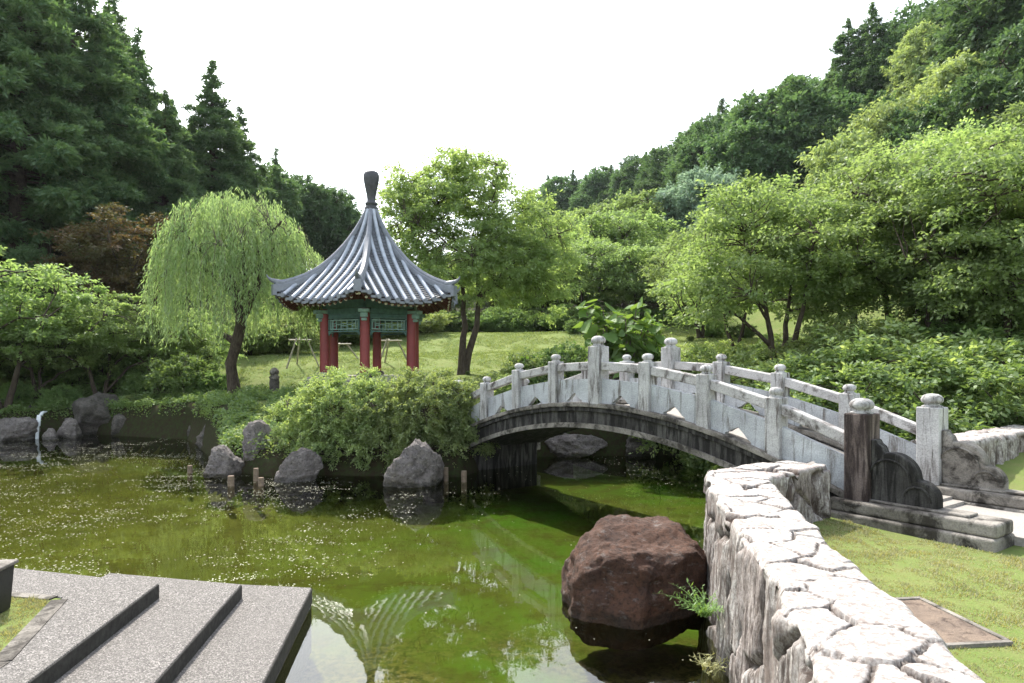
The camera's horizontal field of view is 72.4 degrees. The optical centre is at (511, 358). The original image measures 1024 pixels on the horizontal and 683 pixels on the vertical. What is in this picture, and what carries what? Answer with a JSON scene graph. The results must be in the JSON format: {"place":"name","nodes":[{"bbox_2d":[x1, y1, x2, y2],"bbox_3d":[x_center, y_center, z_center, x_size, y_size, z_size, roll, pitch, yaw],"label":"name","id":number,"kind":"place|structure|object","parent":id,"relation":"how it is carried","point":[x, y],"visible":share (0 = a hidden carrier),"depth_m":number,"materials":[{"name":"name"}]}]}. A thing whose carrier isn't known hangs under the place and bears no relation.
{"place":"outdoors","nodes":[
{"label":"outdoors","id":0,"kind":"place"},
{"bbox_2d":[0,594,59,651],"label":"lawn","id":1,"kind":"structure","parent":0,"point":[13,622],"depth_m":5.26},
{"bbox_2d":[0,559,18,613],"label":"stone bench","id":2,"kind":"object","parent":1,"relation":"on","point":[6,572],"visible":1,"depth_m":5.37,"materials":[{"name":"stone"}]},
{"bbox_2d":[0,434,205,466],"bbox_3d":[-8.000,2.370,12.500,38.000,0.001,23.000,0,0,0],"label":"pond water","id":3,"kind":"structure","parent":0,"point":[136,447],"depth_m":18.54,"materials":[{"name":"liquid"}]},
{"bbox_2d":[0,417,40,440],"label":"rock","id":4,"kind":"object","parent":3,"relation":"in","point":[15,428],"visible":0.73,"depth_m":20.46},
{"bbox_2d":[75,0,936,269],"label":"sky","id":5,"kind":"structure","parent":0,"point":[341,88],"materials":[{"name":"white"}]},
{"bbox_2d":[0,243,1023,682],"bbox_3d":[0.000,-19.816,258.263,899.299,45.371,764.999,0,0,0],"label":"ground","id":6,"kind":"structure","parent":0,"point":[352,483],"depth_m":14.50,"materials":[{"name":"plant"}]},
{"bbox_2d":[0,242,56,297],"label":"evergreen tree","id":7,"kind":"object","parent":6,"relation":"on","point":[29,252],"visible":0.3,"depth_m":30.44,"materials":[{"name":"green plant"}]},
{"bbox_2d":[0,300,103,398],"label":"maple","id":8,"kind":"object","parent":6,"relation":"on","point":[31,370],"visible":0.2,"depth_m":23.24,"materials":[{"name":"green plant"}]},
{"bbox_2d":[0,245,111,409],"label":"maple","id":9,"kind":"object","parent":6,"relation":"on","point":[10,318],"visible":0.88,"depth_m":22.05,"materials":[{"name":"green plant"}]},
{"bbox_2d":[35,383,83,408],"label":"shrub","id":10,"kind":"object","parent":6,"relation":"on","point":[59,393],"visible":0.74,"depth_m":22.38,"materials":[{"name":"green plant"}]},
{"bbox_2d":[0,26,135,257],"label":"cedar tree","id":11,"kind":"object","parent":6,"relation":"on","point":[81,100],"visible":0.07,"depth_m":35.65,"materials":[{"name":"green plant"}]},
{"bbox_2d":[0,0,144,257],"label":"cedar tree","id":12,"kind":"object","parent":6,"relation":"on","point":[55,196],"visible":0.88,"depth_m":32.81,"materials":[{"name":"green plant"}]},
{"bbox_2d":[0,0,176,262],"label":"cedar tree","id":13,"kind":"object","parent":6,"relation":"on","point":[108,120],"visible":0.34,"depth_m":36.23,"materials":[{"name":"green plant"}]},
{"bbox_2d":[67,392,120,434],"bbox_3d":[-13.140,1.880,22.614,1.976,1.657,1.916,0,0,-40],"label":"rock","id":14,"kind":"object","parent":6,"relation":"on","point":[91,413],"visible":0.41,"depth_m":21.82,"materials":[{"name":"stone"}]},
{"bbox_2d":[24,291,178,393],"bbox_3d":[-13.962,-0.392,24.195,4.968,4.016,4.137,0,0,-42],"label":"maple","id":15,"kind":"object","parent":6,"relation":"on","point":[114,323],"visible":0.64,"depth_m":23.39,"materials":[{"name":"green plant"}]},
{"bbox_2d":[56,345,146,392],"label":"shrub","id":16,"kind":"object","parent":6,"relation":"on","point":[76,374],"visible":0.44,"depth_m":24.52,"materials":[{"name":"green plant"}]},
{"bbox_2d":[26,202,177,330],"bbox_3d":[-17.279,-3.504,30.270,7.174,6.545,5.648,0,0,36],"label":"red maple","id":17,"kind":"object","parent":6,"relation":"on","point":[100,255],"visible":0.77,"depth_m":29.24,"materials":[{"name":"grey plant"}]},
{"bbox_2d":[53,1,176,245],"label":"cedar tree","id":18,"kind":"object","parent":6,"relation":"on","point":[155,176],"visible":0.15,"depth_m":38.62,"materials":[{"name":"green plant"}]},
{"bbox_2d":[116,367,174,398],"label":"shrub","id":19,"kind":"object","parent":6,"relation":"on","point":[134,383],"visible":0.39,"depth_m":23.48,"materials":[{"name":"green plant"}]},
{"bbox_2d":[81,294,224,375],"bbox_3d":[-12.787,-0.374,24.890,4.723,3.817,3.933,0,0,-19],"label":"maple","id":20,"kind":"object","parent":6,"relation":"on","point":[202,341],"visible":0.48,"depth_m":24.50,"materials":[{"name":"green plant"}]},
{"bbox_2d":[0,382,307,456],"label":"ground cover","id":21,"kind":"object","parent":6,"relation":"on","point":[248,395],"visible":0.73,"depth_m":19.15,"materials":[{"name":"green plant"}]},
{"bbox_2d":[0,568,311,682],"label":"pond steps","id":22,"kind":"structure","parent":6,"relation":"on","point":[115,628],"depth_m":5.38,"materials":[{"name":"stone"}]},
{"bbox_2d":[116,26,199,259],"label":"cedar tree","id":23,"kind":"object","parent":6,"relation":"on","point":[147,95],"visible":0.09,"depth_m":41.73,"materials":[{"name":"green plant"}]},
{"bbox_2d":[124,89,219,256],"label":"cedar tree","id":24,"kind":"object","parent":6,"relation":"on","point":[183,163],"visible":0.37,"depth_m":40.56,"materials":[{"name":"green plant"}]},
{"bbox_2d":[136,347,225,401],"bbox_3d":[-10.644,0.651,22.982,3.080,2.120,2.385,0,0,-37],"label":"shrub","id":25,"kind":"object","parent":6,"relation":"on","point":[187,371],"visible":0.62,"depth_m":22.54,"materials":[{"name":"green plant"}]},
{"bbox_2d":[184,370,226,395],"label":"shrub","id":26,"kind":"object","parent":6,"relation":"on","point":[214,381],"visible":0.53,"depth_m":22.60,"materials":[{"name":"green plant"}]},
{"bbox_2d":[174,320,248,378],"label":"maple","id":27,"kind":"object","parent":6,"relation":"on","point":[222,350],"visible":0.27,"depth_m":26.18,"materials":[{"name":"green plant"}]},
{"bbox_2d":[176,57,278,247],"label":"cedar tree","id":28,"kind":"object","parent":6,"relation":"on","point":[211,126],"visible":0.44,"depth_m":46.12,"materials":[{"name":"green plant"}]},
{"bbox_2d":[136,186,323,393],"bbox_3d":[-8.296,-1.892,21.512,5.428,6.746,5.677,0,0,0],"label":"willow tree","id":29,"kind":"object","parent":6,"relation":"on","point":[202,246],"visible":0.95,"depth_m":20.31,"materials":[{"name":"green plant"}]},
{"bbox_2d":[215,314,288,355],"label":"shrub","id":30,"kind":"object","parent":6,"relation":"on","point":[260,347],"visible":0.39,"depth_m":30.37,"materials":[{"name":"green plant"}]},
{"bbox_2d":[222,105,291,258],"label":"cedar tree","id":31,"kind":"object","parent":6,"relation":"on","point":[257,179],"visible":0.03,"depth_m":49.84,"materials":[{"name":"green plant"}]},
{"bbox_2d":[242,420,280,461],"bbox_3d":[-5.199,2.069,14.907,0.978,1.560,0.791,0,0,0],"label":"rock","id":32,"kind":"object","parent":6,"relation":"on","point":[251,429],"visible":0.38,"depth_m":14.69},
{"bbox_2d":[253,162,304,241],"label":"evergreen tree","id":33,"kind":"object","parent":6,"relation":"on","point":[288,196],"visible":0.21,"depth_m":54.32,"materials":[{"name":"green plant"}]},
{"bbox_2d":[257,309,319,352],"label":"shrub","id":34,"kind":"object","parent":6,"relation":"on","point":[287,344],"visible":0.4,"depth_m":31.25,"materials":[{"name":"green plant"}]},
{"bbox_2d":[283,168,341,261],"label":"evergreen tree","id":35,"kind":"object","parent":6,"relation":"on","point":[312,192],"visible":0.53,"depth_m":60.46,"materials":[{"name":"green plant"}]},
{"bbox_2d":[305,185,361,262],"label":"evergreen tree","id":36,"kind":"object","parent":6,"relation":"on","point":[344,220],"visible":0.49,"depth_m":61.85,"materials":[{"name":"green plant"}]},
{"bbox_2d":[258,362,418,470],"bbox_3d":[-3.580,1.216,14.924,3.360,2.332,2.581,0,0,27],"label":"azalea bush","id":37,"kind":"object","parent":6,"relation":"on","point":[305,421],"visible":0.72,"depth_m":14.36,"materials":[{"name":"green plant"}]},
{"bbox_2d":[0,454,705,682],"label":"pond water","id":38,"kind":"structure","parent":6,"relation":"in","point":[380,626],"depth_m":10.38,"materials":[{"name":"liquid"}]},
{"bbox_2d":[203,445,244,493],"bbox_3d":[-5.823,2.240,14.145,0.679,1.027,0.637,0,0,0],"label":"rock","id":39,"kind":"object","parent":38,"relation":"in","point":[224,462],"visible":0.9,"depth_m":13.96,"materials":[{"name":"stone"}]},
{"bbox_2d":[272,447,322,497],"bbox_3d":[-4.242,2.197,13.752,0.932,0.955,0.672,0,0,-41],"label":"rock","id":40,"kind":"object","parent":38,"relation":"in","point":[297,472],"visible":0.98,"depth_m":13.52,"materials":[{"name":"stone"}]},
{"bbox_2d":[0,438,702,638],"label":"floating petals","id":41,"kind":"object","parent":38,"relation":"on","point":[201,516],"visible":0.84,"depth_m":10.65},
{"bbox_2d":[383,438,443,499],"bbox_3d":[-1.869,2.071,13.164,1.117,1.178,0.714,0,0,-33],"label":"rock","id":42,"kind":"object","parent":38,"relation":"in","point":[416,468],"visible":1,"depth_m":12.95,"materials":[{"name":"stone"}]},
{"bbox_2d":[561,514,706,650],"bbox_3d":[1.203,2.090,6.710,1.449,1.045,1.189,0,0,0],"label":"boulder","id":43,"kind":"object","parent":38,"relation":"in","point":[618,572],"visible":0.95,"depth_m":6.35,"materials":[{"name":"stone"}]},
{"bbox_2d":[266,170,459,394],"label":"pavilion","id":44,"kind":"structure","parent":6,"relation":"on","point":[368,276],"depth_m":19.92,"materials":[{"name":"tile"}]},
{"bbox_2d":[340,364,496,472],"bbox_3d":[-1.875,1.216,14.685,3.435,2.332,2.387,0,0,-20],"label":"azalea bush","id":45,"kind":"object","parent":6,"relation":"on","point":[433,401],"visible":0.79,"depth_m":14.20,"materials":[{"name":"green plant"}]},
{"bbox_2d":[397,310,457,332],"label":"shrub","id":46,"kind":"object","parent":6,"relation":"on","point":[429,322],"visible":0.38,"depth_m":39.22,"materials":[{"name":"green plant"}]},
{"bbox_2d":[169,316,788,431],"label":"grass","id":47,"kind":"structure","parent":6,"relation":"on","point":[479,340],"depth_m":32.05,"materials":[{"name":"plant"}]},
{"bbox_2d":[222,379,748,461],"bbox_3d":[2.239,1.196,16.273,17.593,1.835,4.839,0,0,0],"label":"ground cover","id":48,"kind":"object","parent":6,"relation":"on","point":[274,445],"visible":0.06,"depth_m":14.76,"materials":[{"name":"green plant"}]},
{"bbox_2d":[376,143,598,374],"bbox_3d":[-1.089,-3.355,24.115,7.974,8.157,4.522,0,0,-9],"label":"slender tree","id":49,"kind":"object","parent":6,"relation":"on","point":[496,240],"visible":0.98,"depth_m":23.50,"materials":[{"name":"green plant"}]},
{"bbox_2d":[492,306,537,332],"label":"shrub","id":50,"kind":"object","parent":6,"relation":"on","point":[515,325],"visible":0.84,"depth_m":42.23,"materials":[{"name":"green plant"}]},
{"bbox_2d":[486,349,570,404],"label":"shrub","id":51,"kind":"object","parent":6,"relation":"on","point":[508,365],"visible":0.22,"depth_m":18.16,"materials":[{"name":"green plant"}]},
{"bbox_2d":[518,336,587,384],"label":"shrub","id":52,"kind":"object","parent":6,"relation":"on","point":[563,352],"visible":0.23,"depth_m":18.61,"materials":[{"name":"green plant"}]},
{"bbox_2d":[533,174,582,216],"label":"evergreen tree","id":53,"kind":"object","parent":6,"relation":"on","point":[555,182],"visible":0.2,"depth_m":132.22,"materials":[{"name":"green plant"}]},
{"bbox_2d":[544,433,607,460],"bbox_3d":[1.576,2.148,17.190,1.526,0.685,0.898,0,0,18],"label":"rock","id":54,"kind":"object","parent":6,"relation":"on","point":[565,447],"visible":0.94,"depth_m":16.88,"materials":[{"name":"stone"}]},
{"bbox_2d":[533,234,652,304],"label":"orchard tree","id":55,"kind":"object","parent":6,"relation":"on","point":[596,249],"visible":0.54,"depth_m":40.28,"materials":[{"name":"green plant"}]},
{"bbox_2d":[568,163,617,206],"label":"evergreen tree","id":56,"kind":"object","parent":6,"relation":"on","point":[590,184],"visible":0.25,"depth_m":123.69,"materials":[{"name":"green plant"}]},
{"bbox_2d":[571,297,664,379],"bbox_3d":[2.677,-0.159,17.738,2.352,2.743,2.128,0,0,0],"label":"leaved plant","id":57,"kind":"object","parent":6,"relation":"on","point":[631,344],"visible":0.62,"depth_m":17.45,"materials":[{"name":"green plant"}]},
{"bbox_2d":[560,203,683,307],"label":"orchard tree","id":58,"kind":"object","parent":6,"relation":"on","point":[624,228],"visible":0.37,"depth_m":47.76,"materials":[{"name":"green plant"}]},
{"bbox_2d":[601,152,644,200],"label":"evergreen tree","id":59,"kind":"object","parent":6,"relation":"on","point":[629,166],"visible":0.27,"depth_m":112.94,"materials":[{"name":"green plant"}]},
{"bbox_2d":[597,240,675,319],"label":"orchard tree","id":60,"kind":"object","parent":6,"relation":"on","point":[647,251],"visible":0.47,"depth_m":38.83,"materials":[{"name":"green plant"}]},
{"bbox_2d":[599,188,677,240],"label":"orchard tree","id":61,"kind":"object","parent":6,"relation":"on","point":[630,202],"visible":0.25,"depth_m":55.77,"materials":[{"name":"green plant"}]},
{"bbox_2d":[633,141,677,191],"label":"evergreen tree","id":62,"kind":"object","parent":6,"relation":"on","point":[653,165],"visible":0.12,"depth_m":100.33,"materials":[{"name":"green plant"}]},
{"bbox_2d":[634,226,722,337],"bbox_3d":[8.886,-3.457,33.072,5.427,5.350,7.161,0,0,33],"label":"maple tree","id":63,"kind":"object","parent":6,"relation":"on","point":[699,334],"visible":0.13,"depth_m":32.45,"materials":[{"name":"green plant"}]},
{"bbox_2d":[660,119,710,187],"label":"evergreen tree","id":64,"kind":"object","parent":6,"relation":"on","point":[686,134],"visible":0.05,"depth_m":89.67,"materials":[{"name":"green plant"}]},
{"bbox_2d":[642,161,752,238],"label":"rounded tree","id":65,"kind":"object","parent":6,"relation":"on","point":[683,204],"visible":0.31,"depth_m":52.98,"materials":[{"name":"green plant"}]},
{"bbox_2d":[667,110,731,188],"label":"evergreen tree","id":66,"kind":"object","parent":6,"relation":"on","point":[686,159],"visible":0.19,"depth_m":71.34,"materials":[{"name":"green plant"}]},
{"bbox_2d":[628,343,782,487],"bbox_3d":[5.537,1.375,16.492,5.849,3.550,4.312,0,0,-10],"label":"shrub","id":67,"kind":"object","parent":6,"relation":"on","point":[691,463],"visible":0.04,"depth_m":16.52,"materials":[{"name":"green plant"}]},
{"bbox_2d":[681,338,765,384],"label":"shrub","id":68,"kind":"object","parent":6,"relation":"on","point":[720,344],"visible":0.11,"depth_m":18.04,"materials":[{"name":"green plant"}]},
{"bbox_2d":[662,231,787,346],"bbox_3d":[8.118,-2.394,26.346,5.529,4.736,6.116,0,0,-16],"label":"maple tree","id":69,"kind":"object","parent":6,"relation":"on","point":[729,336],"visible":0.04,"depth_m":25.94,"materials":[{"name":"green plant"}]},
{"bbox_2d":[451,336,1023,552],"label":"arched bridge","id":70,"kind":"structure","parent":6,"relation":"on","point":[883,480],"depth_m":9.49,"materials":[{"name":"stone"}]},
{"bbox_2d":[691,116,796,199],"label":"evergreen tree","id":71,"kind":"object","parent":6,"relation":"on","point":[720,149],"visible":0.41,"depth_m":57.36,"materials":[{"name":"green plant"}]},
{"bbox_2d":[675,378,837,476],"bbox_3d":[5.510,1.675,14.570,3.322,2.727,4.888,0,0,-38],"label":"shrub","id":72,"kind":"object","parent":6,"relation":"on","point":[707,467],"visible":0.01,"depth_m":14.73,"materials":[{"name":"green plant"}]},
{"bbox_2d":[719,74,843,189],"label":"evergreen tree","id":73,"kind":"object","parent":6,"relation":"on","point":[789,110],"visible":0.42,"depth_m":58.58,"materials":[{"name":"green plant"}]},
{"bbox_2d":[644,168,935,362],"bbox_3d":[7.092,-1.883,18.035,7.553,5.643,5.724,0,0,-11],"label":"maple tree","id":74,"kind":"object","parent":6,"relation":"on","point":[809,277],"visible":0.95,"depth_m":17.20,"materials":[{"name":"green plant"}]},
{"bbox_2d":[788,114,854,194],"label":"evergreen tree","id":75,"kind":"object","parent":6,"relation":"on","point":[829,127],"visible":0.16,"depth_m":56.50,"materials":[{"name":"green plant"}]},
{"bbox_2d":[793,123,884,189],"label":"bamboo clump","id":76,"kind":"object","parent":6,"relation":"on","point":[832,151],"visible":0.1,"depth_m":44.74,"materials":[{"name":"green plant"}]},
{"bbox_2d":[697,460,984,682],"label":"stone wall","id":77,"kind":"structure","parent":6,"relation":"on","point":[799,599],"depth_m":4.17,"materials":[{"name":"stone"}]},
{"bbox_2d":[656,578,723,619],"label":"wild plant","id":78,"kind":"object","parent":77,"relation":"attached to","point":[704,610],"visible":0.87,"depth_m":5.57,"materials":[{"name":"green plant"}]},
{"bbox_2d":[811,18,873,96],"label":"cedar tree","id":79,"kind":"object","parent":6,"relation":"on","point":[842,41],"visible":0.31,"depth_m":67.53,"materials":[{"name":"green plant"}]},
{"bbox_2d":[759,312,935,372],"bbox_3d":[7.960,-0.010,16.534,3.346,2.204,4.539,0,0,-33],"label":"shrub","id":80,"kind":"object","parent":6,"relation":"on","point":[798,346],"visible":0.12,"depth_m":16.08,"materials":[{"name":"green plant"}]},
{"bbox_2d":[828,87,903,126],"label":"evergreen tree","id":81,"kind":"object","parent":6,"relation":"on","point":[853,101],"visible":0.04,"depth_m":58.37,"materials":[{"name":"green plant"}]},
{"bbox_2d":[845,0,901,102],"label":"cedar tree","id":82,"kind":"object","parent":6,"relation":"on","point":[865,37],"visible":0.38,"depth_m":65.25,"materials":[{"name":"green plant"}]},
{"bbox_2d":[733,310,1023,420],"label":"shrub","id":83,"kind":"object","parent":6,"relation":"on","point":[947,382],"visible":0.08,"depth_m":14.17,"materials":[{"name":"green plant"}]},
{"bbox_2d":[744,343,1023,440],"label":"shrub","id":84,"kind":"object","parent":6,"relation":"on","point":[966,425],"visible":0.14,"depth_m":12.23,"materials":[{"name":"green plant"}]},
{"bbox_2d":[855,18,917,105],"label":"evergreen tree","id":85,"kind":"object","parent":6,"relation":"on","point":[895,36],"visible":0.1,"depth_m":64.16,"materials":[{"name":"green plant"}]},
{"bbox_2d":[846,92,931,143],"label":"bamboo clump","id":86,"kind":"object","parent":6,"relation":"on","point":[877,117],"visible":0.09,"depth_m":46.15,"materials":[{"name":"green plant"}]},
{"bbox_2d":[757,342,1023,439],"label":"shrub","id":87,"kind":"object","parent":6,"relation":"on","point":[852,358],"visible":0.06,"depth_m":13.66,"materials":[{"name":"green plant"}]},
{"bbox_2d":[772,134,1023,319],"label":"maple tree","id":88,"kind":"object","parent":6,"relation":"on","point":[865,181],"visible":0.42,"depth_m":17.33,"materials":[{"name":"green plant"}]},
{"bbox_2d":[827,125,975,183],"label":"maple tree","id":89,"kind":"object","parent":6,"relation":"on","point":[906,142],"visible":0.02,"depth_m":32.29,"materials":[{"name":"green plant"}]},
{"bbox_2d":[876,0,938,42],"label":"evergreen tree","id":90,"kind":"object","parent":6,"relation":"on","point":[917,10],"visible":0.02,"depth_m":73.07,"materials":[{"name":"green plant"}]},
{"bbox_2d":[879,19,945,101],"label":"bamboo clump","id":91,"kind":"object","parent":6,"relation":"on","point":[918,48],"visible":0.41,"depth_m":58.82,"materials":[{"name":"green plant"}]},
{"bbox_2d":[812,518,1023,682],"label":"grass","id":92,"kind":"structure","parent":6,"relation":"on","point":[897,551],"depth_m":6.11,"materials":[{"name":"plant"}]},
{"bbox_2d":[877,92,961,154],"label":"evergreen tree","id":93,"kind":"object","parent":6,"relation":"on","point":[929,110],"visible":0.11,"depth_m":44.27,"materials":[{"name":"green plant"}]},
{"bbox_2d":[826,338,1023,435],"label":"shrub","id":94,"kind":"object","parent":6,"relation":"on","point":[999,403],"visible":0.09,"depth_m":12.63,"materials":[{"name":"green plant"}]},
{"bbox_2d":[853,131,1023,339],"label":"maple tree","id":95,"kind":"object","parent":6,"relation":"on","point":[943,292],"visible":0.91,"depth_m":15.13,"materials":[{"name":"green plant"}]},
{"bbox_2d":[903,47,996,130],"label":"bamboo clump","id":96,"kind":"object","parent":6,"relation":"on","point":[942,76],"visible":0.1,"depth_m":45.60,"materials":[{"name":"green plant"}]},
{"bbox_2d":[894,596,1012,648],"bbox_3d":[2.900,1.858,4.950,0.640,0.040,0.880,0,0,-7],"label":"drain cover","id":97,"kind":"object","parent":6,"relation":"on","point":[952,629],"visible":0.49,"depth_m":4.82,"materials":[{"name":"stone"}]},
{"bbox_2d":[886,108,1023,188],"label":"maple tree","id":98,"kind":"object","parent":6,"relation":"on","point":[946,138],"visible":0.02,"depth_m":21.96,"materials":[{"name":"green plant"}]},
{"bbox_2d":[895,316,1023,347],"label":"shrub","id":99,"kind":"object","parent":6,"relation":"on","point":[951,326],"visible":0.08,"depth_m":15.83,"materials":[{"name":"green plant"}]},
{"bbox_2d":[910,425,1023,465],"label":"stone wall","id":100,"kind":"structure","parent":6,"relation":"on","point":[1001,445],"depth_m":10.13,"materials":[{"name":"stone"}]},
{"bbox_2d":[912,0,1023,86],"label":"evergreen tree","id":101,"kind":"object","parent":6,"relation":"on","point":[970,23],"visible":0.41,"depth_m":49.06,"materials":[{"name":"green plant"}]},
{"bbox_2d":[922,58,1023,140],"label":"evergreen tree","id":102,"kind":"object","parent":6,"relation":"on","point":[993,87],"visible":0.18,"depth_m":40.84,"materials":[{"name":"green plant"}]},
{"bbox_2d":[934,366,1023,427],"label":"shrub","id":103,"kind":"object","parent":6,"relation":"on","point":[1010,419],"visible":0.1,"depth_m":12.22,"materials":[{"name":"green plant"}]},
{"bbox_2d":[945,114,1023,287],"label":"maple tree","id":104,"kind":"object","parent":6,"relation":"on","point":[1009,137],"visible":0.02,"depth_m":19.77,"materials":[{"name":"green plant"}]},
{"bbox_2d":[945,100,1023,151],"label":"maple tree","id":105,"kind":"object","parent":6,"relation":"on","point":[1018,111],"visible":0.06,"depth_m":26.32,"materials":[{"name":"green plant"}]},
{"bbox_2d":[962,16,1023,117],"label":"evergreen tree","id":106,"kind":"object","parent":6,"relation":"on","point":[1000,57],"visible":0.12,"depth_m":43.55,"materials":[{"name":"green plant"}]},
{"bbox_2d":[943,499,1023,546],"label":"path","id":107,"kind":"structure","parent":0,"point":[1016,518],"depth_m":8.02,"materials":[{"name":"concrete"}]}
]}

